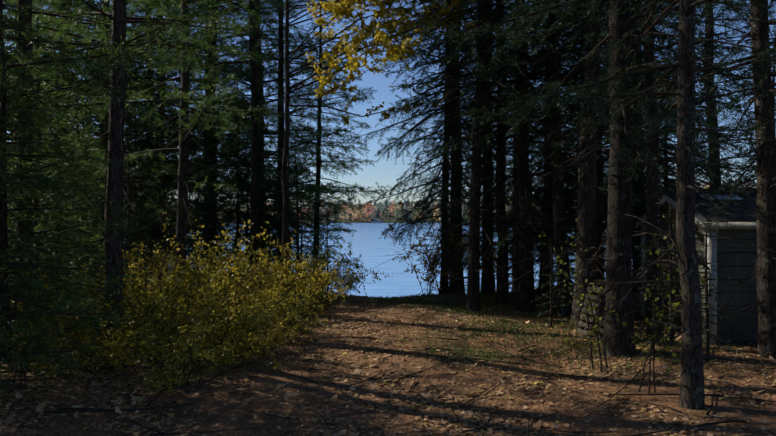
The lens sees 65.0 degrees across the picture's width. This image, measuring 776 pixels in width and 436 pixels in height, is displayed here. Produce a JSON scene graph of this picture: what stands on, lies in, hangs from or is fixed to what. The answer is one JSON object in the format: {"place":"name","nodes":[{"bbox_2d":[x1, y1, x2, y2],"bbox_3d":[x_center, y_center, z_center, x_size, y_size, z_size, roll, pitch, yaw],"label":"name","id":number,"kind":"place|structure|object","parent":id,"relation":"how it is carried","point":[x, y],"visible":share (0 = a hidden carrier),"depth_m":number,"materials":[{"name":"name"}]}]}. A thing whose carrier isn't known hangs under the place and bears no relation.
{"place":"outdoors","nodes":[
{"label":"outdoors","id":0,"kind":"place"},
{"bbox_2d":[125,223,606,297],"bbox_3d":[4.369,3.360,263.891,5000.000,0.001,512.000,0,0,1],"label":"lake water","id":1,"kind":"structure","parent":0,"point":[370,247],"depth_m":50.52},
{"bbox_2d":[0,188,775,435],"bbox_3d":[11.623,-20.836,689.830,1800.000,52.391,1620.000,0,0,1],"label":"ground","id":2,"kind":"structure","parent":0,"point":[202,401],"depth_m":6.15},
{"bbox_2d":[7,164,55,332],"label":"young fir","id":3,"kind":"object","parent":2,"relation":"on","point":[12,252],"visible":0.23,"depth_m":7.47,"materials":[{"name":"green plant"}]},
{"bbox_2d":[0,67,104,343],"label":"young pine","id":4,"kind":"object","parent":2,"relation":"on","point":[50,204],"visible":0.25,"depth_m":8.15,"materials":[{"name":"green plant"}]},
{"bbox_2d":[0,16,105,197],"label":"pine","id":5,"kind":"object","parent":2,"relation":"on","point":[25,98],"visible":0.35,"depth_m":7.82,"materials":[{"name":"green plant"}]},
{"bbox_2d":[7,71,104,272],"bbox_3d":[-7.364,-0.646,13.309,2.568,5.302,2.878,0,0,-20],"label":"conifer tree","id":6,"kind":"object","parent":2,"relation":"on","point":[74,205],"depth_m":13.44,"materials":[{"name":"green plant"}]},
{"bbox_2d":[6,16,106,312],"bbox_3d":[-5.583,-0.612,9.482,2.754,5.222,2.760,0,0,-30],"label":"young pine","id":7,"kind":"object","parent":2,"relation":"on","point":[38,225],"visible":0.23,"depth_m":9.66,"materials":[{"name":"green plant"}]},
{"bbox_2d":[0,12,135,406],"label":"young pine","id":8,"kind":"object","parent":2,"relation":"on","point":[53,186],"visible":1,"depth_m":5.31,"materials":[{"name":"green plant"}]},
{"bbox_2d":[32,151,103,316],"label":"young fir","id":9,"kind":"object","parent":2,"relation":"on","point":[83,246],"visible":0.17,"depth_m":9.95,"materials":[{"name":"green plant"}]},
{"bbox_2d":[0,0,137,374],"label":"young pine","id":10,"kind":"object","parent":2,"relation":"on","point":[4,270],"visible":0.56,"depth_m":6.98,"materials":[{"name":"green plant"}]},
{"bbox_2d":[7,47,132,284],"bbox_3d":[-6.476,-0.654,11.717,2.769,5.223,2.759,0,0,-8],"label":"young pine","id":11,"kind":"object","parent":2,"relation":"on","point":[101,245],"visible":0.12,"depth_m":11.65,"materials":[{"name":"green plant"}]},
{"bbox_2d":[3,318,160,379],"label":"bush","id":12,"kind":"object","parent":2,"relation":"on","point":[89,361],"visible":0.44,"depth_m":6.38,"materials":[{"name":"green plant"}]},
{"bbox_2d":[0,1,174,258],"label":"pine","id":13,"kind":"object","parent":2,"relation":"on","point":[55,62],"visible":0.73,"depth_m":5.99,"materials":[{"name":"green plant"}]},
{"bbox_2d":[5,0,178,223],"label":"pine","id":14,"kind":"object","parent":2,"relation":"on","point":[63,4],"visible":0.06,"depth_m":18.78,"materials":[{"name":"green plant"}]},
{"bbox_2d":[39,72,146,273],"bbox_3d":[-8.018,-0.855,15.383,3.061,5.804,3.082,0,0,42],"label":"young pine","id":15,"kind":"object","parent":2,"relation":"on","point":[78,118],"visible":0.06,"depth_m":15.47,"materials":[{"name":"green plant"}]},
{"bbox_2d":[72,150,145,293],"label":"young fir","id":16,"kind":"object","parent":2,"relation":"on","point":[102,259],"visible":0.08,"depth_m":12.64,"materials":[{"name":"green plant"}]},
{"bbox_2d":[8,0,228,218],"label":"pine","id":17,"kind":"object","parent":2,"relation":"on","point":[105,126],"visible":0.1,"depth_m":18.19,"materials":[{"name":"green plant"}]},
{"bbox_2d":[0,0,238,333],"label":"conifer tree","id":18,"kind":"object","parent":2,"relation":"on","point":[30,46],"visible":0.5,"depth_m":8.84,"materials":[{"name":"green plant"}]},
{"bbox_2d":[17,271,224,336],"bbox_3d":[-3.869,1.282,8.501,2.533,1.266,2.070,0,0,7],"label":"bush","id":19,"kind":"object","parent":2,"relation":"on","point":[143,306],"visible":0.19,"depth_m":8.43,"materials":[{"name":"green plant"}]},
{"bbox_2d":[59,243,188,317],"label":"bush","id":20,"kind":"object","parent":2,"relation":"on","point":[131,272],"visible":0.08,"depth_m":9.52,"materials":[{"name":"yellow plant"}]},
{"bbox_2d":[2,0,250,298],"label":"conifer tree","id":21,"kind":"object","parent":2,"relation":"on","point":[137,3],"visible":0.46,"depth_m":10.45,"materials":[{"name":"green plant"}]},
{"bbox_2d":[79,118,175,292],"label":"young fir","id":22,"kind":"object","parent":2,"relation":"on","point":[129,211],"visible":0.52,"depth_m":13.80,"materials":[{"name":"green plant"}]},
{"bbox_2d":[0,0,255,341],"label":"conifer tree","id":23,"kind":"object","parent":2,"relation":"on","point":[114,180],"visible":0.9,"depth_m":8.18,"materials":[{"name":"green plant"}]},
{"bbox_2d":[72,240,189,334],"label":"bush","id":24,"kind":"object","parent":2,"relation":"on","point":[163,288],"visible":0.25,"depth_m":8.60,"materials":[{"name":"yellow plant"}]},
{"bbox_2d":[71,266,198,361],"bbox_3d":[-3.445,1.263,8.048,1.888,1.366,1.550,0,0,45],"label":"bush","id":25,"kind":"object","parent":2,"relation":"on","point":[127,329],"visible":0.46,"depth_m":7.98,"materials":[{"name":"yellow plant"}]},
{"bbox_2d":[44,3,234,251],"bbox_3d":[-7.946,-6.807,20.864,7.299,18.370,6.878,0,0,27],"label":"pine","id":26,"kind":"object","parent":2,"relation":"on","point":[154,153],"visible":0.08,"depth_m":19.13,"materials":[{"name":"green plant"}]},
{"bbox_2d":[9,0,271,273],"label":"conifer tree","id":27,"kind":"object","parent":2,"relation":"on","point":[193,139],"visible":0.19,"depth_m":17.42,"materials":[{"name":"green plant"}]},
{"bbox_2d":[56,303,240,369],"bbox_3d":[-2.809,1.435,7.278,2.047,1.045,1.603,0,0,-40],"label":"bush","id":28,"kind":"object","parent":2,"relation":"on","point":[120,349],"visible":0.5,"depth_m":6.91,"materials":[{"name":"green plant"}]},
{"bbox_2d":[89,225,220,297],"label":"bush","id":29,"kind":"object","parent":2,"relation":"on","point":[177,284],"visible":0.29,"depth_m":10.99,"materials":[{"name":"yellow plant"}]},
{"bbox_2d":[123,139,188,274],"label":"conifer tree","id":30,"kind":"object","parent":2,"relation":"on","point":[139,201],"visible":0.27,"depth_m":16.41,"materials":[{"name":"green plant"}]},
{"bbox_2d":[78,277,239,367],"bbox_3d":[-2.641,1.304,7.439,1.468,1.235,1.800,0,0,2],"label":"bush","id":31,"kind":"object","parent":2,"relation":"on","point":[187,313],"visible":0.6,"depth_m":7.24,"materials":[{"name":"green plant"}]},
{"bbox_2d":[122,150,203,286],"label":"conifer tree","id":32,"kind":"object","parent":2,"relation":"on","point":[164,217],"visible":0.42,"depth_m":13.87,"materials":[{"name":"green plant"}]},
{"bbox_2d":[104,242,237,327],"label":"bush","id":33,"kind":"object","parent":2,"relation":"on","point":[206,297],"visible":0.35,"depth_m":9.45,"materials":[{"name":"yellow plant"}]},
{"bbox_2d":[101,305,242,401],"bbox_3d":[-2.123,1.430,6.147,1.519,0.976,1.240,0,0,43],"label":"bush","id":34,"kind":"object","parent":2,"relation":"on","point":[179,369],"visible":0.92,"depth_m":6.02,"materials":[{"name":"green plant"}]},
{"bbox_2d":[93,267,251,347],"bbox_3d":[-2.985,1.351,8.122,2.273,1.311,1.781,0,0,-11],"label":"bush","id":35,"kind":"object","parent":2,"relation":"on","point":[169,319],"visible":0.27,"depth_m":7.99,"materials":[{"name":"yellow plant"}]},
{"bbox_2d":[101,300,244,375],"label":"bush","id":36,"kind":"object","parent":2,"relation":"on","point":[149,340],"visible":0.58,"depth_m":6.78,"materials":[{"name":"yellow plant"}]},
{"bbox_2d":[72,0,283,300],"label":"conifer tree","id":37,"kind":"object","parent":2,"relation":"on","point":[183,121],"visible":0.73,"depth_m":12.33,"materials":[{"name":"green plant"}]},
{"bbox_2d":[134,109,230,275],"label":"conifer tree","id":38,"kind":"object","parent":2,"relation":"on","point":[170,195],"visible":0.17,"depth_m":17.48,"materials":[{"name":"green plant"}]},
{"bbox_2d":[165,151,226,269],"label":"young fir","id":39,"kind":"object","parent":2,"relation":"on","point":[197,226],"visible":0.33,"depth_m":16.13,"materials":[{"name":"green plant"}]},
{"bbox_2d":[79,0,317,269],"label":"conifer tree","id":40,"kind":"object","parent":2,"relation":"on","point":[171,74],"visible":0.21,"depth_m":18.33,"materials":[{"name":"green plant"}]},
{"bbox_2d":[147,212,271,289],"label":"bush","id":41,"kind":"object","parent":2,"relation":"on","point":[207,260],"visible":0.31,"depth_m":12.14,"materials":[{"name":"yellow plant"}]},
{"bbox_2d":[95,0,326,273],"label":"conifer tree","id":42,"kind":"object","parent":2,"relation":"on","point":[229,71],"visible":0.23,"depth_m":17.13,"materials":[{"name":"green plant"}]},
{"bbox_2d":[145,257,278,335],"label":"bush","id":43,"kind":"object","parent":2,"relation":"on","point":[242,298],"visible":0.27,"depth_m":9.03,"materials":[{"name":"yellow plant"}]},
{"bbox_2d":[152,220,272,318],"bbox_3d":[-3.170,1.065,10.730,2.262,2.089,1.862,0,0,38],"label":"bush","id":44,"kind":"object","parent":2,"relation":"on","point":[244,269],"visible":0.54,"depth_m":10.67,"materials":[{"name":"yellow plant"}]},
{"bbox_2d":[187,182,245,264],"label":"young fir","id":45,"kind":"object","parent":2,"relation":"on","point":[210,222],"visible":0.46,"depth_m":15.40,"materials":[{"name":"green plant"}]},
{"bbox_2d":[156,304,288,368],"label":"bush","id":46,"kind":"object","parent":2,"relation":"on","point":[247,353],"visible":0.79,"depth_m":6.99,"materials":[{"name":"green plant"}]},
{"bbox_2d":[165,278,281,351],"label":"bush","id":47,"kind":"object","parent":2,"relation":"on","point":[266,313],"visible":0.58,"depth_m":7.82,"materials":[{"name":"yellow plant"}]},
{"bbox_2d":[170,69,281,264],"bbox_3d":[-4.578,-1.180,17.895,3.377,6.382,3.360,0,0,-4],"label":"young pine","id":48,"kind":"object","parent":2,"relation":"on","point":[239,178],"visible":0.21,"depth_m":17.32,"materials":[{"name":"green plant"}]},
{"bbox_2d":[167,220,286,305],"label":"bush","id":49,"kind":"object","parent":2,"relation":"on","point":[235,255],"visible":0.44,"depth_m":11.08,"materials":[{"name":"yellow plant"}]},
{"bbox_2d":[200,147,276,268],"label":"young fir","id":50,"kind":"object","parent":2,"relation":"on","point":[240,232],"visible":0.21,"depth_m":17.30,"materials":[{"name":"green plant"}]},
{"bbox_2d":[172,252,307,335],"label":"bush","id":51,"kind":"object","parent":2,"relation":"on","point":[198,308],"visible":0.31,"depth_m":9.58,"materials":[{"name":"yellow plant"}]},
{"bbox_2d":[190,280,296,343],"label":"bush","id":52,"kind":"object","parent":2,"relation":"on","point":[273,307],"visible":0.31,"depth_m":8.62,"materials":[{"name":"yellow plant"}]},
{"bbox_2d":[193,98,299,266],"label":"young pine","id":53,"kind":"object","parent":2,"relation":"on","point":[239,173],"visible":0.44,"depth_m":16.52,"materials":[{"name":"green plant"}]},
{"bbox_2d":[196,223,305,302],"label":"bush","id":54,"kind":"object","parent":2,"relation":"on","point":[271,264],"visible":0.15,"depth_m":11.93,"materials":[{"name":"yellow plant"}]},
{"bbox_2d":[144,0,360,259],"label":"pine","id":55,"kind":"object","parent":2,"relation":"on","point":[302,91],"visible":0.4,"depth_m":17.38,"materials":[{"name":"green plant"}]},
{"bbox_2d":[194,297,311,355],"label":"bush","id":56,"kind":"object","parent":2,"relation":"on","point":[279,335],"visible":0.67,"depth_m":7.78,"materials":[{"name":"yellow plant"}]},
{"bbox_2d":[198,265,320,327],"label":"bush","id":57,"kind":"object","parent":2,"relation":"on","point":[274,292],"visible":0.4,"depth_m":9.81,"materials":[{"name":"yellow plant"}]},
{"bbox_2d":[154,0,368,276],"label":"conifer tree","id":58,"kind":"object","parent":2,"relation":"on","point":[254,189],"visible":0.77,"depth_m":14.77,"materials":[{"name":"green plant"}]},
{"bbox_2d":[157,0,377,264],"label":"conifer tree","id":59,"kind":"object","parent":2,"relation":"on","point":[280,121],"visible":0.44,"depth_m":16.72,"materials":[{"name":"green plant"}]},
{"bbox_2d":[199,235,339,318],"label":"bush","id":60,"kind":"object","parent":2,"relation":"on","point":[270,289],"visible":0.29,"depth_m":10.53,"materials":[{"name":"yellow plant"}]},
{"bbox_2d":[218,231,333,306],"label":"bush","id":61,"kind":"object","parent":2,"relation":"on","point":[307,273],"visible":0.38,"depth_m":11.29,"materials":[{"name":"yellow plant"}]},
{"bbox_2d":[223,221,345,287],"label":"bush","id":62,"kind":"object","parent":2,"relation":"on","point":[341,246],"visible":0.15,"depth_m":13.08,"materials":[{"name":"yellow plant"}]},
{"bbox_2d":[244,284,336,341],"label":"bush","id":63,"kind":"object","parent":2,"relation":"on","point":[298,319],"visible":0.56,"depth_m":8.82,"materials":[{"name":"yellow plant"}]},
{"bbox_2d":[247,269,334,325],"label":"bush","id":64,"kind":"object","parent":2,"relation":"on","point":[292,294],"visible":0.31,"depth_m":9.86,"materials":[{"name":"yellow plant"}]},
{"bbox_2d":[245,147,344,272],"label":"young fir","id":65,"kind":"object","parent":2,"relation":"on","point":[297,215],"visible":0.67,"depth_m":16.52,"materials":[{"name":"green plant"}]},
{"bbox_2d":[258,134,339,285],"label":"conifer tree","id":66,"kind":"object","parent":2,"relation":"on","point":[295,211],"depth_m":18.62,"materials":[{"name":"green plant"}]},
{"bbox_2d":[262,256,348,316],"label":"bush","id":67,"kind":"object","parent":2,"relation":"on","point":[322,295],"visible":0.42,"depth_m":10.84,"materials":[{"name":"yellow plant"}]},
{"bbox_2d":[281,203,330,272],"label":"young fir","id":68,"kind":"object","parent":2,"relation":"on","point":[301,236],"visible":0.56,"depth_m":15.95,"materials":[{"name":"green plant"}]},
{"bbox_2d":[258,0,381,284],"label":"pine","id":69,"kind":"object","parent":2,"relation":"on","point":[318,160],"visible":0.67,"depth_m":17.43,"materials":[{"name":"green plant"}]},
{"bbox_2d":[291,234,354,297],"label":"bush","id":70,"kind":"object","parent":2,"relation":"on","point":[322,268],"visible":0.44,"depth_m":13.22,"materials":[{"name":"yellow plant"}]},
{"bbox_2d":[262,234,392,305],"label":"bush","id":71,"kind":"object","parent":2,"relation":"on","point":[348,282],"visible":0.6,"depth_m":12.17,"materials":[{"name":"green plant"}]},
{"bbox_2d":[306,214,357,292],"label":"conifer tree","id":72,"kind":"object","parent":2,"relation":"on","point":[327,237],"visible":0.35,"depth_m":16.04,"materials":[{"name":"green plant"}]},
{"bbox_2d":[312,242,373,295],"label":"bush","id":73,"kind":"object","parent":2,"relation":"on","point":[346,268],"visible":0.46,"depth_m":13.92,"materials":[{"name":"green plant"}]},
{"bbox_2d":[0,285,764,435],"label":"grass tufts","id":74,"kind":"object","parent":2,"relation":"on","point":[457,308],"visible":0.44,"depth_m":8.55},
{"bbox_2d":[0,284,775,435],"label":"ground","id":75,"kind":"structure","parent":2,"relation":"on","point":[39,409],"depth_m":6.06,"materials":[{"name":"soil"}]},
{"bbox_2d":[1,293,775,435],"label":"fallen sticks","id":76,"kind":"object","parent":2,"relation":"on","point":[72,410],"visible":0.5,"depth_m":6.03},
{"bbox_2d":[281,0,496,290],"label":"aspen tree","id":77,"kind":"object","parent":2,"relation":"on","point":[345,9],"visible":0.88,"depth_m":12.65,"materials":[{"name":"yellow plant"}]},
{"bbox_2d":[383,220,454,294],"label":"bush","id":78,"kind":"object","parent":2,"relation":"on","point":[429,277],"visible":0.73,"depth_m":14.42,"materials":[{"name":"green plant"}]},
{"bbox_2d":[389,198,468,294],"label":"orange bush","id":79,"kind":"object","parent":2,"relation":"on","point":[448,273],"visible":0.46,"depth_m":14.12,"materials":[{"name":"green plant"}]},
{"bbox_2d":[361,0,515,294],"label":"conifer tree","id":80,"kind":"object","parent":2,"relation":"on","point":[444,217],"visible":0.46,"depth_m":14.57,"materials":[{"name":"green plant"}]},
{"bbox_2d":[335,0,565,293],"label":"spruce","id":81,"kind":"object","parent":2,"relation":"on","point":[458,286],"visible":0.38,"depth_m":14.26,"materials":[{"name":"green plant"}]},
{"bbox_2d":[172,177,751,222],"bbox_3d":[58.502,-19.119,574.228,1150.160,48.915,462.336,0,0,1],"label":"shore trees","id":82,"kind":"object","parent":2,"relation":"on","point":[372,212],"visible":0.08,"depth_m":442.35,"materials":[{"name":"orange plant"}]},
{"bbox_2d":[363,0,584,312],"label":"spruce","id":83,"kind":"object","parent":2,"relation":"on","point":[473,290],"visible":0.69,"depth_m":11.35,"materials":[{"name":"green plant"}]},
{"bbox_2d":[378,0,582,294],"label":"spruce","id":84,"kind":"object","parent":2,"relation":"on","point":[489,288],"visible":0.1,"depth_m":13.78,"materials":[{"name":"green plant"}]},
{"bbox_2d":[377,0,609,315],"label":"spruce","id":85,"kind":"object","parent":2,"relation":"on","point":[500,283],"visible":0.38,"depth_m":12.09,"materials":[{"name":"green plant"}]},
{"bbox_2d":[417,1,574,294],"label":"conifer tree","id":86,"kind":"object","parent":2,"relation":"on","point":[465,285],"depth_m":18.06,"materials":[{"name":"green plant"}]},
{"bbox_2d":[438,0,607,309],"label":"conifer tree","id":87,"kind":"object","parent":2,"relation":"on","point":[517,289],"visible":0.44,"depth_m":11.54,"materials":[{"name":"green plant"}]},
{"bbox_2d":[414,0,642,311],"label":"spruce","id":88,"kind":"object","parent":2,"relation":"on","point":[527,292],"visible":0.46,"depth_m":11.27,"materials":[{"name":"green plant"}]},
{"bbox_2d":[419,0,676,297],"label":"conifer tree","id":89,"kind":"object","parent":2,"relation":"on","point":[512,214],"visible":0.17,"depth_m":12.33,"materials":[{"name":"green plant"}]},
{"bbox_2d":[533,246,573,326],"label":"fir sapling","id":90,"kind":"object","parent":2,"relation":"on","point":[551,312],"visible":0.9,"depth_m":9.68,"materials":[{"name":"green plant"}]},
{"bbox_2d":[501,125,606,295],"bbox_3d":[3.386,0.060,11.803,2.015,3.712,1.798,-1,-1,40],"label":"conifer tree","id":91,"kind":"object","parent":2,"relation":"on","point":[547,232],"visible":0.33,"depth_m":11.70,"materials":[{"name":"green plant"}]},
{"bbox_2d":[432,0,695,315],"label":"spruce","id":92,"kind":"object","parent":2,"relation":"on","point":[558,199],"visible":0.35,"depth_m":10.81,"materials":[{"name":"green plant"}]},
{"bbox_2d":[538,218,614,372],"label":"green bush","id":93,"kind":"object","parent":2,"relation":"on","point":[594,327],"visible":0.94,"depth_m":7.00,"materials":[{"name":"green plant"}]},
{"bbox_2d":[486,1,675,308],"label":"conifer tree","id":94,"kind":"object","parent":2,"relation":"on","point":[599,208],"visible":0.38,"depth_m":10.06,"materials":[{"name":"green plant"}]},
{"bbox_2d":[406,0,775,357],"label":"spruce","id":95,"kind":"object","parent":2,"relation":"on","point":[619,267],"visible":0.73,"depth_m":7.51,"materials":[{"name":"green plant"}]},
{"bbox_2d":[577,287,604,340],"bbox_3d":[2.990,1.364,8.614,0.101,0.700,0.840,15,-2,-9],"label":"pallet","id":96,"kind":"object","parent":2,"relation":"on","point":[583,331],"visible":0.38,"depth_m":8.73,"materials":[{"name":"grey wood"}]},
{"bbox_2d":[432,0,751,334],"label":"spruce","id":97,"kind":"object","parent":2,"relation":"on","point":[586,208],"visible":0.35,"depth_m":9.75,"materials":[{"name":"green plant"}]},
{"bbox_2d":[457,0,775,426],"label":"spruce","id":98,"kind":"object","parent":2,"relation":"on","point":[692,393],"visible":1,"depth_m":5.34,"materials":[{"name":"green plant"}]},
{"bbox_2d":[488,0,773,293],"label":"conifer tree","id":99,"kind":"object","parent":2,"relation":"on","point":[641,181],"visible":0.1,"depth_m":12.61,"materials":[{"name":"green plant"}]},
{"bbox_2d":[502,0,775,343],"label":"spruce","id":100,"kind":"object","parent":2,"relation":"on","point":[653,204],"visible":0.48,"depth_m":8.20,"materials":[{"name":"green plant"}]},
{"bbox_2d":[614,214,709,395],"bbox_3d":[2.584,0.858,5.682,0.805,1.801,0.829,0,0,11],"label":"green bush","id":101,"kind":"object","parent":2,"relation":"on","point":[667,293],"visible":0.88,"depth_m":5.86,"materials":[{"name":"green plant"}]},
{"bbox_2d":[604,57,727,276],"bbox_3d":[5.792,-0.681,12.566,2.568,5.302,2.878,0,0,-14],"label":"tree","id":102,"kind":"object","parent":2,"relation":"on","point":[671,174],"visible":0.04,"depth_m":12.38,"materials":[{"name":"green plant"}]},
{"bbox_2d":[566,0,775,358],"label":"spruce","id":103,"kind":"object","parent":2,"relation":"on","point":[765,281],"visible":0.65,"depth_m":7.21,"materials":[{"name":"green plant"}]},
{"bbox_2d":[635,203,711,347],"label":"fir sapling","id":104,"kind":"object","parent":2,"relation":"on","point":[671,319],"visible":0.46,"depth_m":7.86,"materials":[{"name":"green plant"}]},
{"bbox_2d":[596,0,775,354],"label":"spruce","id":105,"kind":"object","parent":2,"relation":"on","point":[744,95],"visible":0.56,"depth_m":7.00,"materials":[{"name":"green plant"}]},
{"bbox_2d":[608,0,775,189],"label":"tree","id":106,"kind":"object","parent":2,"relation":"on","point":[711,80],"visible":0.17,"depth_m":15.25,"materials":[{"name":"green plant"}]},
{"bbox_2d":[635,191,757,344],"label":"garden shed","id":107,"kind":"structure","parent":2,"relation":"on","point":[737,334],"depth_m":8.29,"materials":[{"name":"grey"}]},
{"bbox_2d":[674,232,742,361],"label":"fir sapling","id":108,"kind":"object","parent":2,"relation":"on","point":[706,334],"visible":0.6,"depth_m":6.95,"materials":[{"name":"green plant"}]},
{"bbox_2d":[717,37,775,190],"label":"young fir","id":109,"kind":"object","parent":2,"relation":"on","point":[754,150],"visible":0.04,"depth_m":12.90,"materials":[{"name":"green plant"}]},
{"bbox_2d":[3,0,775,208],"label":"sky","id":110,"kind":"structure","parent":0,"point":[384,172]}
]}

